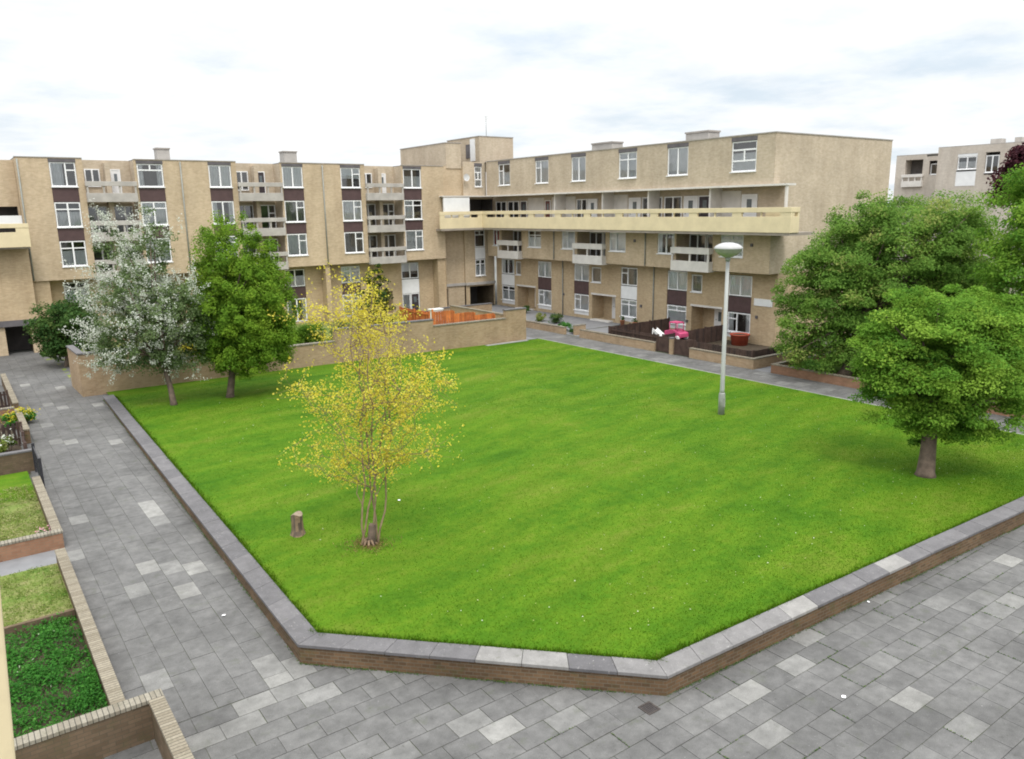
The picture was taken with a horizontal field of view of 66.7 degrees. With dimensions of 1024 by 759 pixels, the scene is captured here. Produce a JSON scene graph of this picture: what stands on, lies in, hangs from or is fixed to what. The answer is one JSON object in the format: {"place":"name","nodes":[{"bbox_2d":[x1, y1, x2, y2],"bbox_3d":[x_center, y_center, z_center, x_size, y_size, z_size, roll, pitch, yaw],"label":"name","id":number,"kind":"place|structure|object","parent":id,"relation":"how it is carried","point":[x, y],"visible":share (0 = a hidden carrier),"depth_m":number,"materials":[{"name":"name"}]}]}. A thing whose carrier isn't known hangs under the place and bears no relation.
{"place":"outdoors","nodes":[
{"label":"outdoors","id":0,"kind":"place"},
{"bbox_2d":[0,592,15,758],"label":"walkway fin","id":1,"kind":"object","parent":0,"point":[7,748],"visible":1,"depth_m":3.26,"materials":[{"name":"beige concrete"}]},
{"bbox_2d":[0,550,56,576],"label":"garden path","id":2,"kind":"structure","parent":0,"point":[21,564],"depth_m":21.15,"materials":[{"name":"grey concrete"}]},
{"bbox_2d":[0,351,329,722],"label":"path","id":3,"kind":"structure","parent":0,"point":[202,593],"depth_m":20.74,"materials":[{"name":"grey stone"}]},
{"bbox_2d":[31,443,44,486],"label":"garden gate","id":4,"kind":"structure","parent":3,"relation":"on","point":[37,464],"depth_m":27.71,"materials":[{"name":"black metal"}]},
{"bbox_2d":[23,290,102,366],"bbox_3d":[-27.814,-3.154,48.766,4.869,4.814,4.479,-1,12,-3],"label":"tree","id":5,"kind":"object","parent":3,"relation":"on","point":[55,341],"visible":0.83,"depth_m":47.74,"materials":[{"name":"green plant"}]},
{"bbox_2d":[333,529,401,556],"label":"dry grass","id":6,"kind":"structure","parent":0,"point":[363,546],"depth_m":21.10,"materials":[{"name":"plant"}]},
{"bbox_2d":[0,0,1023,202],"label":"sky","id":7,"kind":"structure","parent":0,"point":[364,82],"materials":[{"name":"white"}]},
{"bbox_2d":[1,301,1023,758],"bbox_3d":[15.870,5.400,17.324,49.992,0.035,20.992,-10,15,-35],"label":"pavement","id":8,"kind":"structure","parent":0,"point":[392,708],"depth_m":14.71,"materials":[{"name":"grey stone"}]},
{"bbox_2d":[0,398,30,473],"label":"soil bed","id":9,"kind":"object","parent":8,"relation":"on","point":[16,447],"visible":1,"depth_m":33.00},
{"bbox_2d":[0,421,21,445],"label":"picket fence","id":10,"kind":"object","parent":9,"relation":"on","point":[7,427],"visible":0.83,"depth_m":31.85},
{"bbox_2d":[0,160,41,355],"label":"apartment block","id":11,"kind":"structure","parent":8,"relation":"on","point":[17,296],"depth_m":52.56,"materials":[{"name":"brick"}]},
{"bbox_2d":[0,471,72,626],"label":"garden turf","id":12,"kind":"structure","parent":8,"relation":"on","point":[18,479],"depth_m":20.05,"materials":[{"name":"green plant"}]},
{"bbox_2d":[0,484,47,540],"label":"rough grass","id":13,"kind":"structure","parent":12,"relation":"on","point":[15,512],"depth_m":24.17,"materials":[{"name":"green plant"}]},
{"bbox_2d":[4,608,75,637],"bbox_3d":[-11.906,5.814,16.820,4.390,0.420,0.100,-10,15,-35],"label":"edging","id":14,"kind":"object","parent":8,"relation":"on","point":[9,629],"visible":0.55,"depth_m":17.54,"materials":[{"name":"brick"}]},
{"bbox_2d":[5,620,103,737],"bbox_3d":[-10.320,6.284,14.699,4.400,0.001,5.300,-10,15,-35],"label":"soil bed","id":15,"kind":"object","parent":8,"relation":"on","point":[66,692],"visible":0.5,"depth_m":15.63,"materials":[{"name":"green plant"}]},
{"bbox_2d":[4,611,107,736],"bbox_3d":[-10.304,6.126,14.691,4.337,0.365,5.255,-10,15,-35],"label":"ground cover","id":16,"kind":"object","parent":15,"relation":"on","point":[36,673],"visible":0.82,"depth_m":15.52,"materials":[{"name":"green plant"}]},
{"bbox_2d":[10,147,447,347],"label":"apartment block","id":17,"kind":"structure","parent":8,"relation":"on","point":[310,218],"depth_m":62.51,"materials":[{"name":"concrete"}]},
{"bbox_2d":[48,162,78,187],"bbox_3d":[-30.847,-14.066,53.524,1.680,1.680,0.236,-10,15,-35],"label":"window","id":18,"kind":"structure","parent":17,"relation":"in","point":[55,168],"depth_m":53.45,"materials":[{"name":"white glass"}]},
{"bbox_2d":[54,202,83,227],"bbox_3d":[-30.805,-11.418,54.100,1.680,1.740,0.230,-10,15,-35],"label":"window","id":19,"kind":"structure","parent":17,"relation":"in","point":[67,219],"depth_m":54.16,"materials":[{"name":"white glass"}]},
{"bbox_2d":[59,241,87,267],"bbox_3d":[-30.764,-8.810,54.670,1.680,1.800,0.230,-10,15,-35],"label":"window","id":20,"kind":"structure","parent":17,"relation":"in","point":[78,258],"depth_m":54.74,"materials":[{"name":"white glass"}]},
{"bbox_2d":[84,169,100,186],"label":"window","id":21,"kind":"structure","parent":17,"relation":"in","point":[89,174],"depth_m":55.77,"materials":[{"name":"white glass"}]},
{"bbox_2d":[88,206,108,232],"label":"window","id":22,"kind":"structure","parent":17,"relation":"in","point":[92,212],"depth_m":56.40,"materials":[{"name":"grey glass"}]},
{"bbox_2d":[93,244,112,270],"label":"window","id":23,"kind":"structure","parent":17,"relation":"in","point":[97,255],"depth_m":57.02,"materials":[{"name":"grey glass"}]},
{"bbox_2d":[114,206,134,231],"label":"window","id":24,"kind":"structure","parent":17,"relation":"in","point":[127,209],"depth_m":57.43,"materials":[{"name":"grey glass"}]},
{"bbox_2d":[136,164,165,187],"bbox_3d":[-26.339,-14.834,56.721,1.840,1.680,0.248,-10,15,-35],"label":"window","id":25,"kind":"structure","parent":17,"relation":"in","point":[159,171],"depth_m":56.69,"materials":[{"name":"white glass"}]},
{"bbox_2d":[140,202,169,225],"bbox_3d":[-26.292,-12.185,57.292,1.840,1.740,0.228,-10,15,-35],"label":"window","id":26,"kind":"structure","parent":17,"relation":"in","point":[161,216],"depth_m":57.41,"materials":[{"name":"white glass"}]},
{"bbox_2d":[208,165,232,187],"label":"window","id":27,"kind":"structure","parent":17,"relation":"in","point":[219,175],"depth_m":59.61,"materials":[{"name":"white glass"}]},
{"bbox_2d":[211,201,234,224],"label":"window","id":28,"kind":"structure","parent":17,"relation":"in","point":[214,203],"depth_m":60.27,"materials":[{"name":"white glass"}]},
{"bbox_2d":[261,205,276,227],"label":"window","id":29,"kind":"structure","parent":17,"relation":"in","point":[267,211],"depth_m":63.60,"materials":[{"name":"grey glass"}]},
{"bbox_2d":[282,167,303,187],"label":"window","id":30,"kind":"structure","parent":17,"relation":"in","point":[292,177],"depth_m":62.89,"materials":[{"name":"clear glass"}]},
{"bbox_2d":[284,201,306,222],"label":"window","id":31,"kind":"structure","parent":17,"relation":"in","point":[294,210],"depth_m":63.46,"materials":[{"name":"clear glass"}]},
{"bbox_2d":[287,234,308,256],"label":"window","id":32,"kind":"structure","parent":17,"relation":"in","point":[296,243],"depth_m":64.03,"materials":[{"name":"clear glass"}]},
{"bbox_2d":[340,168,360,187],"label":"window","id":33,"kind":"structure","parent":17,"relation":"in","point":[346,173],"depth_m":65.73,"materials":[{"name":"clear glass"}]},
{"bbox_2d":[341,266,359,282],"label":"window","id":34,"kind":"structure","parent":17,"relation":"in","point":[356,271],"depth_m":68.36,"materials":[{"name":"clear glass"}]},
{"bbox_2d":[342,200,361,221],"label":"window","id":35,"kind":"structure","parent":17,"relation":"in","point":[352,210],"depth_m":66.36,"materials":[{"name":"clear glass"}]},
{"bbox_2d":[344,232,364,253],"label":"window","id":36,"kind":"structure","parent":17,"relation":"in","point":[354,243],"depth_m":66.91,"materials":[{"name":"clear glass"}]},
{"bbox_2d":[403,169,421,188],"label":"window","id":37,"kind":"structure","parent":17,"relation":"in","point":[410,182],"depth_m":69.18,"materials":[{"name":"clear glass"}]},
{"bbox_2d":[404,200,423,219],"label":"window","id":38,"kind":"structure","parent":17,"relation":"in","point":[408,204],"depth_m":69.57,"materials":[{"name":"clear glass"}]},
{"bbox_2d":[405,230,424,250],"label":"window","id":39,"kind":"structure","parent":17,"relation":"in","point":[414,238],"depth_m":70.29,"materials":[{"name":"clear glass"}]},
{"bbox_2d":[46,314,443,377],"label":"back gardens","id":40,"kind":"object","parent":8,"relation":"on","point":[297,325],"visible":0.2,"depth_m":64.20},
{"bbox_2d":[290,323,329,344],"bbox_3d":[-12.918,-2.245,48.539,3.369,2.455,1.526,-10,15,-35],"label":"hedge","id":41,"kind":"object","parent":40,"relation":"on","point":[304,332],"visible":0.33,"depth_m":48.30,"materials":[{"name":"green plant"}]},
{"bbox_2d":[354,263,395,325],"bbox_3d":[-9.291,-4.813,52.486,3.063,5.925,3.061,8,15,36],"label":"conifer","id":42,"kind":"object","parent":40,"relation":"on","point":[384,291],"visible":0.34,"depth_m":52.21,"materials":[{"name":"green plant"}]},
{"bbox_2d":[399,306,429,320],"bbox_3d":[-6.684,-3.554,53.605,0.096,2.660,3.989,-10,15,-36],"label":"wooden fence","id":43,"kind":"object","parent":40,"relation":"on","point":[414,315],"visible":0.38,"depth_m":53.41,"materials":[{"name":"orange wood"}]},
{"bbox_2d":[431,309,494,324],"bbox_3d":[-3.245,-3.617,53.300,5.019,2.810,0.096,-9,15,-34],"label":"wooden fence","id":44,"kind":"object","parent":40,"relation":"on","point":[450,316],"visible":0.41,"depth_m":52.69,"materials":[{"name":"orange wood"}]},
{"bbox_2d":[66,305,526,396],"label":"garden wall","id":45,"kind":"structure","parent":8,"relation":"on","point":[507,325],"depth_m":48.27,"materials":[{"name":"brick"}]},
{"bbox_2d":[400,136,513,306],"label":"stair tower","id":46,"kind":"structure","parent":8,"relation":"on","point":[470,270],"depth_m":74.58,"materials":[{"name":"concrete"}]},
{"bbox_2d":[103,395,1023,695],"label":"retaining wall","id":47,"kind":"structure","parent":8,"relation":"on","point":[661,677],"depth_m":16.40,"materials":[{"name":"brick"}]},
{"bbox_2d":[105,402,1023,758],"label":"moss","id":48,"kind":"object","parent":8,"relation":"on","point":[681,688],"visible":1,"depth_m":16.22,"materials":[{"name":"green plant"}]},
{"bbox_2d":[656,334,669,353],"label":"garden gate","id":49,"kind":"structure","parent":8,"relation":"on","point":[662,343],"depth_m":50.35,"materials":[{"name":"brown wood"}]},
{"bbox_2d":[436,130,892,346],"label":"apartment block","id":50,"kind":"structure","parent":8,"relation":"on","point":[610,231],"depth_m":56.97,"materials":[{"name":"concrete"}]},
{"bbox_2d":[535,160,547,183],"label":"window","id":51,"kind":"structure","parent":50,"relation":"in","point":[541,166],"depth_m":67.34,"materials":[{"name":"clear glass"}]},
{"bbox_2d":[538,261,550,277],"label":"window","id":52,"kind":"structure","parent":50,"relation":"in","point":[544,268],"depth_m":70.57,"materials":[{"name":"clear glass"}]},
{"bbox_2d":[562,231,574,249],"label":"window","id":53,"kind":"structure","parent":50,"relation":"in","point":[568,237],"depth_m":65.81,"materials":[{"name":"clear glass"}]},
{"bbox_2d":[570,156,585,181],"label":"window","id":54,"kind":"structure","parent":50,"relation":"in","point":[578,163],"depth_m":63.47,"materials":[{"name":"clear glass"}]},
{"bbox_2d":[573,294,588,311],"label":"window","id":55,"kind":"structure","parent":50,"relation":"in","point":[581,301],"depth_m":66.99,"materials":[{"name":"clear glass"}]},
{"bbox_2d":[575,264,588,281],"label":"window","id":56,"kind":"structure","parent":50,"relation":"in","point":[581,270],"depth_m":66.45,"materials":[{"name":"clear glass"}]},
{"bbox_2d":[589,232,602,255],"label":"window","id":57,"kind":"structure","parent":50,"relation":"in","point":[595,237],"depth_m":64.93,"materials":[{"name":"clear glass"}]},
{"bbox_2d":[608,232,625,252],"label":"window","id":58,"kind":"structure","parent":50,"relation":"in","point":[617,240],"depth_m":61.03,"materials":[{"name":"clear glass"}]},
{"bbox_2d":[617,151,636,179],"bbox_3d":[8.771,-16.189,58.942,0.233,1.960,2.010,-10,15,-35],"label":"window","id":59,"kind":"structure","parent":50,"relation":"in","point":[627,160],"depth_m":59.00,"materials":[{"name":"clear glass"}]},
{"bbox_2d":[619,299,636,318],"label":"window","id":60,"kind":"structure","parent":50,"relation":"in","point":[628,307],"depth_m":62.44,"materials":[{"name":"clear glass"}]},
{"bbox_2d":[621,267,636,285],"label":"window","id":61,"kind":"structure","parent":50,"relation":"in","point":[628,275],"depth_m":61.96,"materials":[{"name":"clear glass"}]},
{"bbox_2d":[664,196,682,216],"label":"window","id":62,"kind":"structure","parent":50,"relation":"in","point":[673,202],"depth_m":57.36,"materials":[{"name":"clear glass"}]},
{"bbox_2d":[667,304,685,325],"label":"window","id":63,"kind":"structure","parent":50,"relation":"in","point":[676,313],"depth_m":58.42,"materials":[{"name":"clear glass"}]},
{"bbox_2d":[666,146,688,176],"bbox_3d":[11.711,-15.369,54.982,0.231,1.960,2.010,-10,15,-35],"label":"window","id":64,"kind":"structure","parent":50,"relation":"in","point":[677,157],"depth_m":55.04,"materials":[{"name":"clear glass"}]},
{"bbox_2d":[668,270,687,290],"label":"window","id":65,"kind":"structure","parent":50,"relation":"in","point":[677,280],"depth_m":57.89,"materials":[{"name":"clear glass"}]},
{"bbox_2d":[683,196,697,216],"bbox_3d":[12.869,-12.076,56.155,0.100,2.270,1.294,-10,15,-35],"label":"door","id":66,"kind":"structure","parent":50,"relation":"in","point":[689,201],"depth_m":56.05,"materials":[{"name":"white"}]},
{"bbox_2d":[689,234,706,261],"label":"window","id":67,"kind":"structure","parent":50,"relation":"in","point":[695,240],"depth_m":56.22,"materials":[{"name":"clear glass"}]},
{"bbox_2d":[719,235,743,257],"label":"window","id":68,"kind":"structure","parent":50,"relation":"in","point":[738,239],"depth_m":52.04,"materials":[{"name":"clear glass"}]},
{"bbox_2d":[727,312,750,333],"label":"window","id":69,"kind":"structure","parent":50,"relation":"in","point":[731,318],"depth_m":54.11,"materials":[{"name":"clear glass"}]},
{"bbox_2d":[729,275,751,296],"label":"window","id":70,"kind":"structure","parent":50,"relation":"in","point":[739,285],"depth_m":53.37,"materials":[{"name":"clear glass"}]},
{"bbox_2d":[729,140,756,172],"bbox_3d":[15.047,-14.439,50.487,0.228,1.960,2.060,-10,15,-35],"label":"window","id":71,"kind":"structure","parent":50,"relation":"in","point":[741,162],"depth_m":50.60,"materials":[{"name":"clear glass"}]},
{"bbox_2d":[741,194,757,216],"bbox_3d":[15.859,-11.242,52.129,0.100,2.270,1.237,-10,15,-35],"label":"door","id":72,"kind":"structure","parent":50,"relation":"in","point":[748,200],"depth_m":51.98,"materials":[{"name":"white"}]},
{"bbox_2d":[566,327,770,355],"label":"front gardens","id":73,"kind":"object","parent":8,"relation":"on","point":[750,347],"visible":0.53,"depth_m":52.58,"materials":[{"name":"soil"}]},
{"bbox_2d":[610,326,658,341],"bbox_3d":[8.285,-2.830,52.982,0.095,1.060,4.590,-10,15,-35],"label":"garden fence","id":74,"kind":"object","parent":73,"relation":"on","point":[634,334],"visible":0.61,"depth_m":52.90,"materials":[{"name":"brown wood"}]},
{"bbox_2d":[608,317,669,333],"bbox_3d":[9.332,-3.707,56.801,6.190,1.110,0.095,-10,15,-35],"label":"garden fence","id":75,"kind":"object","parent":73,"relation":"on","point":[662,325],"visible":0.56,"depth_m":57.21,"materials":[{"name":"brown wood"}]},
{"bbox_2d":[662,325,722,344],"bbox_3d":[12.350,-2.896,52.644,6.290,1.210,0.095,-10,15,-35],"label":"garden fence","id":76,"kind":"object","parent":73,"relation":"on","point":[709,334],"visible":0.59,"depth_m":53.24,"materials":[{"name":"brown wood"}]},
{"bbox_2d":[694,340,753,357],"bbox_3d":[12.678,-1.571,46.909,0.095,1.060,4.390,-10,15,-35],"label":"garden fence","id":77,"kind":"object","parent":73,"relation":"on","point":[729,350],"visible":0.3,"depth_m":46.88,"materials":[{"name":"brown wood"}]},
{"bbox_2d":[730,332,749,345],"bbox_3d":[15.414,-2.725,52.724,1.340,0.750,1.340,-10,15,-35],"label":"garden tub","id":78,"kind":"object","parent":73,"relation":"on","point":[739,338],"visible":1,"depth_m":52.30,"materials":[{"name":"plastic"}]},
{"bbox_2d":[674,337,689,356],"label":"garden gate","id":79,"kind":"structure","parent":8,"relation":"on","point":[681,347],"depth_m":49.06,"materials":[{"name":"brown wood"}]},
{"bbox_2d":[689,347,822,369],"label":"garden wall","id":80,"kind":"structure","parent":8,"relation":"on","point":[738,360],"depth_m":45.94,"materials":[{"name":"brick"}]},
{"bbox_2d":[788,357,1020,399],"bbox_3d":[29.393,-0.769,43.137,22.900,0.001,18.000,-10,15,-35],"label":"tree bed","id":81,"kind":"object","parent":8,"relation":"on","point":[837,368],"visible":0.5,"depth_m":42.96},
{"bbox_2d":[770,188,1019,375],"bbox_3d":[20.577,-5.072,41.522,12.430,10.038,9.393,5,14,27],"label":"broadleaf tree","id":82,"kind":"object","parent":81,"relation":"on","point":[868,252],"visible":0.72,"depth_m":40.10,"materials":[{"name":"green plant"}]},
{"bbox_2d":[964,163,1023,385],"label":"broadleaf tree","id":83,"kind":"object","parent":81,"relation":"on","point":[1011,263],"visible":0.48,"depth_m":34.13,"materials":[{"name":"green plant"}]},
{"bbox_2d":[107,339,1023,658],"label":"lawn","id":84,"kind":"structure","parent":0,"point":[517,631],"depth_m":24.56,"materials":[{"name":"green plant"}]},
{"bbox_2d":[58,198,224,405],"bbox_3d":[-17.822,-3.686,37.599,7.168,9.948,6.407,-10,15,-35],"label":"blossom tree","id":85,"kind":"object","parent":84,"relation":"on","point":[159,333],"visible":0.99,"depth_m":36.90,"materials":[{"name":"white plant"}]},
{"bbox_2d":[185,210,303,397],"bbox_3d":[-13.770,-3.778,39.389,5.726,9.419,5.750,-10,15,-35],"label":"broadleaf tree","id":86,"kind":"object","parent":84,"relation":"on","point":[239,302],"visible":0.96,"depth_m":38.31,"materials":[{"name":"green plant"}]},
{"bbox_2d":[290,511,305,537],"bbox_3d":[-5.993,4.058,21.809,0.474,0.699,0.482,-10,15,-35],"label":"tree stump","id":87,"kind":"object","parent":84,"relation":"on","point":[297,528],"visible":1,"depth_m":21.69,"materials":[{"name":"brown wood"}]},
{"bbox_2d":[260,259,463,546],"bbox_3d":[-3.847,0.579,21.199,5.369,7.743,4.689,0,12,2],"label":"yellow tree","id":88,"kind":"object","parent":84,"relation":"on","point":[373,536],"visible":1,"depth_m":21.04,"materials":[{"name":"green plant"}]},
{"bbox_2d":[114,395,1023,662],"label":"grass edging","id":89,"kind":"object","parent":84,"relation":"on","point":[656,657],"depth_m":17.28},
{"bbox_2d":[714,242,742,414],"bbox_3d":[9.177,-2.069,33.578,1.200,7.574,1.200,-10,15,-35],"label":"street lamp","id":90,"kind":"object","parent":84,"relation":"on","point":[728,250],"visible":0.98,"depth_m":33.28,"materials":[{"name":"metal"}]},
{"bbox_2d":[844,283,1023,478],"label":"broadleaf tree","id":91,"kind":"object","parent":84,"relation":"on","point":[956,369],"visible":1,"depth_m":24.94,"materials":[{"name":"green plant"}]},
{"bbox_2d":[443,305,770,372],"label":"tarmac path","id":92,"kind":"structure","parent":0,"point":[572,320],"depth_m":65.32,"materials":[{"name":"grey asphalt"}]},
{"bbox_2d":[682,339,692,346],"bbox_3d":[10.974,-2.414,52.082,1.400,0.550,1.750,-10,15,-35],"label":"bench","id":93,"kind":"object","parent":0,"point":[691,343],"visible":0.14,"depth_m":51.71,"materials":[{"name":"brown wood"}]},
{"bbox_2d":[664,321,687,339],"bbox_3d":[10.961,-3.269,51.895,0.940,1.200,1.450,-10,15,-35],"label":"toy car","id":94,"kind":"object","parent":93,"relation":"on","point":[680,333],"visible":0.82,"depth_m":51.56,"materials":[{"name":"pink plastic"}]},
{"bbox_2d":[494,256,944,300],"bbox_3d":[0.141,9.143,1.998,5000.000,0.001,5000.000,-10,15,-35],"label":"ground","id":95,"kind":"structure","parent":0,"point":[495,263],"depth_m":111.53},
{"bbox_2d":[0,373,18,408],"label":"garden wall","id":96,"kind":"structure","parent":95,"relation":"on","point":[13,400],"depth_m":39.44,"materials":[{"name":"brick"}]},
{"bbox_2d":[0,448,34,475],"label":"garden wall","id":97,"kind":"structure","parent":95,"relation":"on","point":[17,461],"depth_m":28.47,"materials":[{"name":"brick"}]},
{"bbox_2d":[14,408,30,443],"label":"garden wall","id":98,"kind":"structure","parent":95,"relation":"on","point":[25,426],"depth_m":32.78,"materials":[{"name":"brick"}]},
{"bbox_2d":[0,528,64,561],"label":"garden wall","id":99,"kind":"structure","parent":95,"relation":"on","point":[27,545],"depth_m":21.62,"materials":[{"name":"red brick"}]},
{"bbox_2d":[32,476,60,530],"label":"garden wall","id":100,"kind":"structure","parent":95,"relation":"on","point":[50,516],"depth_m":24.17,"materials":[{"name":"brick"}]},
{"bbox_2d":[54,548,124,705],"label":"garden wall","id":101,"kind":"structure","parent":95,"relation":"on","point":[109,682],"depth_m":16.68,"materials":[{"name":"brick"}]},
{"bbox_2d":[14,688,194,758],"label":"garden wall","id":102,"kind":"structure","parent":95,"relation":"on","point":[104,732],"depth_m":13.35,"materials":[{"name":"brick"}]},
{"bbox_2d":[526,320,566,334],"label":"garden wall","id":103,"kind":"structure","parent":95,"relation":"on","point":[558,329],"depth_m":59.90,"materials":[{"name":"brick"}]},
{"bbox_2d":[579,329,655,350],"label":"garden wall","id":104,"kind":"structure","parent":95,"relation":"on","point":[649,345],"depth_m":53.51,"materials":[{"name":"brick"}]},
{"bbox_2d":[771,353,1023,416],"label":"garden wall","id":105,"kind":"structure","parent":95,"relation":"on","point":[782,368],"depth_m":41.53,"materials":[{"name":"red brick"}]},
{"bbox_2d":[893,137,1023,294],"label":"apartment block","id":106,"kind":"structure","parent":95,"relation":"on","point":[971,168],"depth_m":77.81,"materials":[{"name":"grey brick"}]},
{"bbox_2d":[985,155,999,172],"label":"window","id":107,"kind":"structure","parent":106,"relation":"in","point":[992,161],"depth_m":75.14,"materials":[{"name":"clear glass"}]},
{"bbox_2d":[983,142,1023,213],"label":"purple tree","id":108,"kind":"object","parent":95,"relation":"on","point":[1015,155],"visible":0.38,"depth_m":59.44,"materials":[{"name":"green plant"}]},
{"bbox_2d":[526,328,1005,423],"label":"path","id":109,"kind":"structure","parent":0,"point":[795,383],"depth_m":45.46,"materials":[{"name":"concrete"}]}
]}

